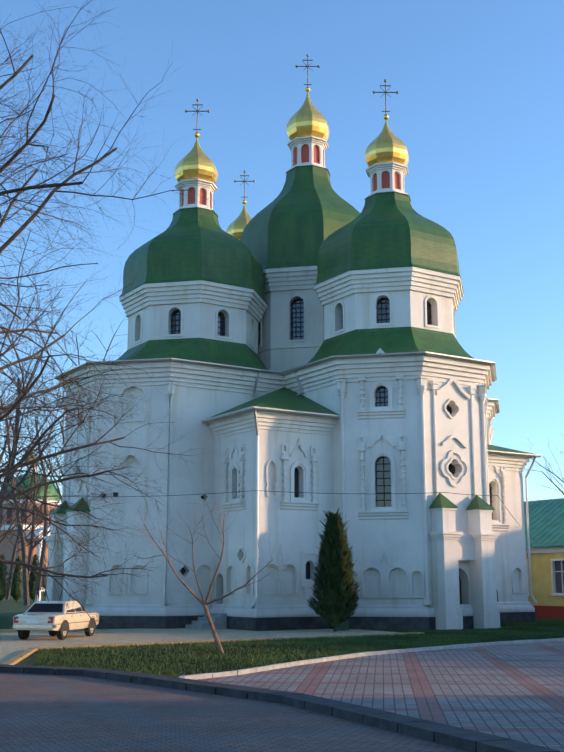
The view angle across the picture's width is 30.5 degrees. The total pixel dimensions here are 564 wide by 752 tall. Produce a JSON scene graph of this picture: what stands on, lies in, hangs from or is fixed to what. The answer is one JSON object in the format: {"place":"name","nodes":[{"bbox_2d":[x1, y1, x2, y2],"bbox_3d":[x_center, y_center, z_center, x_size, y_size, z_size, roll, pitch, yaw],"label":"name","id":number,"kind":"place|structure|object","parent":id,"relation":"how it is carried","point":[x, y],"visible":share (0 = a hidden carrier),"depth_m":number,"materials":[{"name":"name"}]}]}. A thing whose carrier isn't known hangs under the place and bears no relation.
{"place":"outdoors","nodes":[
{"label":"outdoors","id":0,"kind":"place"},
{"bbox_2d":[0,615,13,628],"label":"hedge","id":1,"kind":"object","parent":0,"point":[6,622],"depth_m":49.55,"materials":[{"name":"green plant"}]},
{"bbox_2d":[0,503,58,588],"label":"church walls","id":2,"kind":"structure","parent":0,"point":[8,552],"depth_m":272.99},
{"bbox_2d":[0,508,50,585],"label":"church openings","id":3,"kind":"object","parent":2,"relation":"in","point":[37,519],"visible":0.08,"depth_m":281.85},
{"bbox_2d":[6,474,58,500],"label":"roof","id":4,"kind":"structure","parent":2,"relation":"on","point":[52,490],"depth_m":285.41,"materials":[{"name":"green metal"}]},
{"bbox_2d":[0,465,60,590],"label":"trim","id":5,"kind":"structure","parent":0,"point":[36,533],"depth_m":271.54,"materials":[{"name":"white paint"}]},
{"bbox_2d":[35,590,40,601],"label":"limewashed tree base","id":6,"kind":"object","parent":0,"point":[38,599],"visible":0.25,"depth_m":109.97,"materials":[{"name":"white paint"}]},
{"bbox_2d":[41,574,46,596],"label":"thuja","id":7,"kind":"object","parent":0,"point":[45,585],"visible":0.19,"depth_m":115.53,"materials":[{"name":"green plant"}]},
{"bbox_2d":[0,628,399,663],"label":"paved path","id":8,"kind":"structure","parent":0,"point":[12,644],"depth_m":42.72,"materials":[{"name":"beige concrete"}]},
{"bbox_2d":[0,629,32,631],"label":"bank brick edging","id":9,"kind":"object","parent":8,"relation":"on","point":[7,630],"visible":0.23,"depth_m":46.87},
{"bbox_2d":[13,601,98,630],"bbox_3d":[-9.053,9.682,41.964,1.820,1.130,4.720,-2,-12,11],"label":"car","id":10,"kind":"object","parent":8,"relation":"on","point":[59,618],"depth_m":40.81,"materials":[{"name":"white metal"}]},
{"bbox_2d":[26,621,38,623],"bbox_3d":[-9.537,9.420,39.635,0.372,0.110,0.363,7,-13,-32],"label":"license plate","id":11,"kind":"object","parent":10,"relation":"attached to","point":[32,622],"visible":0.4,"depth_m":39.63,"materials":[{"name":"white metal"}]},
{"bbox_2d":[14,616,53,622],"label":"tail lights","id":12,"kind":"object","parent":10,"relation":"attached to","point":[17,617],"visible":0.7,"depth_m":39.78},
{"bbox_2d":[12,612,99,627],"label":"chrome trim","id":13,"kind":"structure","parent":10,"relation":"in","point":[34,626],"depth_m":39.60,"materials":[{"name":"white metal"}]},
{"bbox_2d":[18,628,94,639],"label":"car tyres","id":14,"kind":"object","parent":10,"relation":"attached to","point":[23,634],"visible":0.4,"depth_m":40.49,"materials":[{"name":"black rubber"}]},
{"bbox_2d":[16,613,99,631],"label":"car trim","id":15,"kind":"structure","parent":10,"relation":"attached to","point":[65,626],"depth_m":40.73,"materials":[{"name":"grey metal"}]},
{"bbox_2d":[0,279,208,633],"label":"lime tree","id":16,"kind":"object","parent":8,"relation":"on","point":[9,469],"visible":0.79,"depth_m":43.20,"materials":[{"name":"brown plant"}]},
{"bbox_2d":[0,0,216,553],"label":"lime tree","id":17,"kind":"object","parent":8,"relation":"on","point":[23,188],"visible":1,"depth_m":27.27,"materials":[{"name":"brown plant"}]},
{"bbox_2d":[185,613,226,628],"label":"entrance steps","id":18,"kind":"structure","parent":8,"relation":"on","point":[219,620],"depth_m":49.90,"materials":[{"name":"grey concrete"}]},
{"bbox_2d":[307,508,363,631],"bbox_3d":[2.535,8.869,47.666,2.558,5.637,2.810,7,-13,-32],"label":"thuja tree","id":19,"kind":"object","parent":8,"relation":"on","point":[335,593],"visible":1,"depth_m":47.00,"materials":[{"name":"green plant"}]},
{"bbox_2d":[333,618,348,629],"bbox_3d":[2.765,11.292,48.596,0.600,1.250,0.500,4,-12,-18],"label":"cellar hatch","id":20,"kind":"object","parent":8,"relation":"on","point":[344,625],"visible":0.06,"depth_m":48.31,"materials":[{"name":"green"}]},
{"bbox_2d":[0,672,466,751],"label":"road paving","id":21,"kind":"structure","parent":0,"point":[51,713],"depth_m":16.32,"materials":[{"name":"grey asphalt"}]},
{"bbox_2d":[0,638,563,751],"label":"kerb","id":22,"kind":"structure","parent":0,"point":[467,740],"depth_m":19.22,"materials":[{"name":"grey concrete"}]},
{"bbox_2d":[0,591,563,674],"bbox_3d":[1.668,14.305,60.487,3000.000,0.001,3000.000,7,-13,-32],"label":"ground grass","id":23,"kind":"structure","parent":0,"point":[11,607],"depth_m":75.06,"materials":[{"name":"green plant"}]},
{"bbox_2d":[0,553,13,600],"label":"thuja","id":24,"kind":"object","parent":23,"relation":"on","point":[3,580],"visible":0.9,"depth_m":114.32,"materials":[{"name":"green plant"}]},
{"bbox_2d":[6,556,22,601],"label":"thuja","id":25,"kind":"object","parent":23,"relation":"on","point":[16,594],"visible":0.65,"depth_m":118.05,"materials":[{"name":"green plant"}]},
{"bbox_2d":[0,387,61,555],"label":"tree","id":26,"kind":"object","parent":23,"relation":"on","point":[3,452],"visible":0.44,"depth_m":90.63,"materials":[{"name":"brown plant"}]},
{"bbox_2d":[0,438,62,599],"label":"tree","id":27,"kind":"object","parent":23,"relation":"on","point":[17,542],"visible":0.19,"depth_m":139.34,"materials":[{"name":"brown plant"}]},
{"bbox_2d":[0,400,63,604],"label":"tree","id":28,"kind":"object","parent":23,"relation":"on","point":[25,586],"visible":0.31,"depth_m":104.31,"materials":[{"name":"brown plant"}]},
{"bbox_2d":[5,427,59,583],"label":"tree","id":29,"kind":"object","parent":23,"relation":"on","point":[31,542],"visible":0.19,"depth_m":121.40,"materials":[{"name":"brown plant"}]},
{"bbox_2d":[1,374,64,599],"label":"tree","id":30,"kind":"object","parent":23,"relation":"on","point":[39,579],"visible":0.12,"depth_m":112.49,"materials":[{"name":"brown plant"}]},
{"bbox_2d":[0,331,67,509],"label":"tree","id":31,"kind":"object","parent":23,"relation":"on","point":[7,478],"visible":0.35,"depth_m":69.50,"materials":[{"name":"brown plant"}]},
{"bbox_2d":[3,412,64,500],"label":"tree","id":32,"kind":"object","parent":23,"relation":"on","point":[57,488],"visible":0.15,"depth_m":95.68,"materials":[{"name":"brown plant"}]},
{"bbox_2d":[28,554,43,601],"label":"thuja","id":33,"kind":"object","parent":23,"relation":"on","point":[32,588],"visible":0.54,"depth_m":121.64,"materials":[{"name":"green plant"}]},
{"bbox_2d":[8,363,65,484],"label":"tree","id":34,"kind":"object","parent":23,"relation":"on","point":[54,437],"visible":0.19,"depth_m":116.50,"materials":[{"name":"brown plant"}]},
{"bbox_2d":[38,434,64,491],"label":"tree","id":35,"kind":"object","parent":23,"relation":"on","point":[56,464],"visible":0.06,"depth_m":116.66,"materials":[{"name":"brown plant"}]},
{"bbox_2d":[46,309,127,374],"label":"tree","id":36,"kind":"object","parent":23,"relation":"on","point":[108,349],"visible":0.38,"depth_m":75.76,"materials":[{"name":"brown plant"}]},
{"bbox_2d":[118,486,290,653],"bbox_3d":[-2.639,5.890,32.252,6.716,5.492,2.976,-3,-12,15],"label":"sapling tree","id":37,"kind":"object","parent":23,"relation":"on","point":[205,603],"visible":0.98,"depth_m":32.26,"materials":[{"name":"red plant"}]},
{"bbox_2d":[2,632,423,664],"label":"curb","id":38,"kind":"structure","parent":23,"relation":"on","point":[16,659],"depth_m":36.36,"materials":[{"name":"beige concrete"}]},
{"bbox_2d":[44,136,534,629],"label":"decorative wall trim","id":39,"kind":"structure","parent":23,"relation":"on","point":[451,546],"depth_m":51.90,"materials":[{"name":"white paint"}]},
{"bbox_2d":[182,145,399,205],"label":"red church panels","id":40,"kind":"object","parent":39,"relation":"attached to","point":[305,158],"visible":0.27,"depth_m":60.32,"materials":[{"name":"red paint"}]},
{"bbox_2d":[175,87,408,239],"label":"domes","id":41,"kind":"structure","parent":39,"relation":"on","point":[307,118],"depth_m":60.69,"materials":[{"name":"gold metal"}]},
{"bbox_2d":[185,54,398,198],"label":"crosses","id":42,"kind":"object","parent":41,"relation":"attached to","point":[385,92],"visible":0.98,"depth_m":62.18,"materials":[{"name":"gold metal"}]},
{"bbox_2d":[120,165,463,303],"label":"green dome roofs","id":43,"kind":"structure","parent":39,"relation":"on","point":[308,216],"depth_m":57.18,"materials":[{"name":"green metal"}]},
{"bbox_2d":[33,620,563,676],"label":"grass","id":44,"kind":"structure","parent":23,"relation":"on","point":[265,653],"depth_m":33.46,"materials":[{"name":"green plant"}]},
{"bbox_2d":[96,612,535,630],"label":"building plinth","id":45,"kind":"structure","parent":23,"relation":"on","point":[289,623],"depth_m":49.38,"materials":[{"name":"black stone"}]},
{"bbox_2d":[521,434,563,494],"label":"tree","id":46,"kind":"object","parent":23,"relation":"on","point":[550,471],"visible":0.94,"depth_m":95.15,"materials":[{"name":"brown plant"}]},
{"bbox_2d":[526,552,563,605],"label":"yellow house walls","id":47,"kind":"structure","parent":23,"relation":"on","point":[541,578],"depth_m":66.17,"materials":[{"name":"yellow paint"}]},
{"bbox_2d":[0,490,536,542],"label":"overhead cable","id":48,"kind":"object","parent":47,"relation":"attached to","point":[114,493],"visible":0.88,"depth_m":50.17,"materials":[{"name":"black plastic"}]},
{"bbox_2d":[524,498,563,546],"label":"roof","id":49,"kind":"structure","parent":47,"relation":"on","point":[546,522],"depth_m":69.60,"materials":[{"name":"teal metal"}]},
{"bbox_2d":[526,546,563,595],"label":"yellow house trim","id":50,"kind":"structure","parent":47,"relation":"attached to","point":[550,549],"depth_m":65.50,"materials":[{"name":"paint"}]},
{"bbox_2d":[555,561,563,592],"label":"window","id":51,"kind":"structure","parent":50,"relation":"in","point":[558,577],"depth_m":65.29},
{"bbox_2d":[532,605,563,618],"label":"building base","id":52,"kind":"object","parent":23,"relation":"on","point":[549,611],"depth_m":65.31,"materials":[{"name":"red paint"}]},
{"bbox_2d":[0,0,563,502],"label":"sky","id":53,"kind":"structure","parent":0,"point":[477,111],"materials":[{"name":"blue"}]},
{"bbox_2d":[65,289,527,604],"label":"church walls","id":54,"kind":"structure","parent":0,"point":[294,533],"depth_m":51.73,"materials":[{"name":"white paint"}]},
{"bbox_2d":[48,327,532,514],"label":"lower roofs","id":55,"kind":"structure","parent":54,"relation":"on","point":[385,340],"depth_m":53.82,"materials":[{"name":"green metal"}]},
{"bbox_2d":[54,351,541,608],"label":"gutters and downspouts","id":56,"kind":"object","parent":54,"relation":"attached to","point":[534,456],"visible":0.73,"depth_m":52.38,"materials":[{"name":"white metal"}]},
{"bbox_2d":[103,298,492,578],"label":"windows","id":57,"kind":"structure","parent":54,"relation":"in","point":[379,489],"depth_m":52.51,"materials":[{"name":"black glass"}]},
{"bbox_2d":[171,298,492,578],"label":"window grilles","id":58,"kind":"object","parent":57,"relation":"attached to","point":[300,336],"visible":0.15,"depth_m":54.19,"materials":[{"name":"black metal"}]},
{"bbox_2d":[459,576,461,603],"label":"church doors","id":59,"kind":"structure","parent":54,"relation":"in","point":[460,593],"depth_m":51.05,"materials":[{"name":"brown wood"}]},
{"bbox_2d":[197,641,563,751],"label":"plaza paving","id":60,"kind":"structure","parent":0,"point":[513,692],"depth_m":22.57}
]}

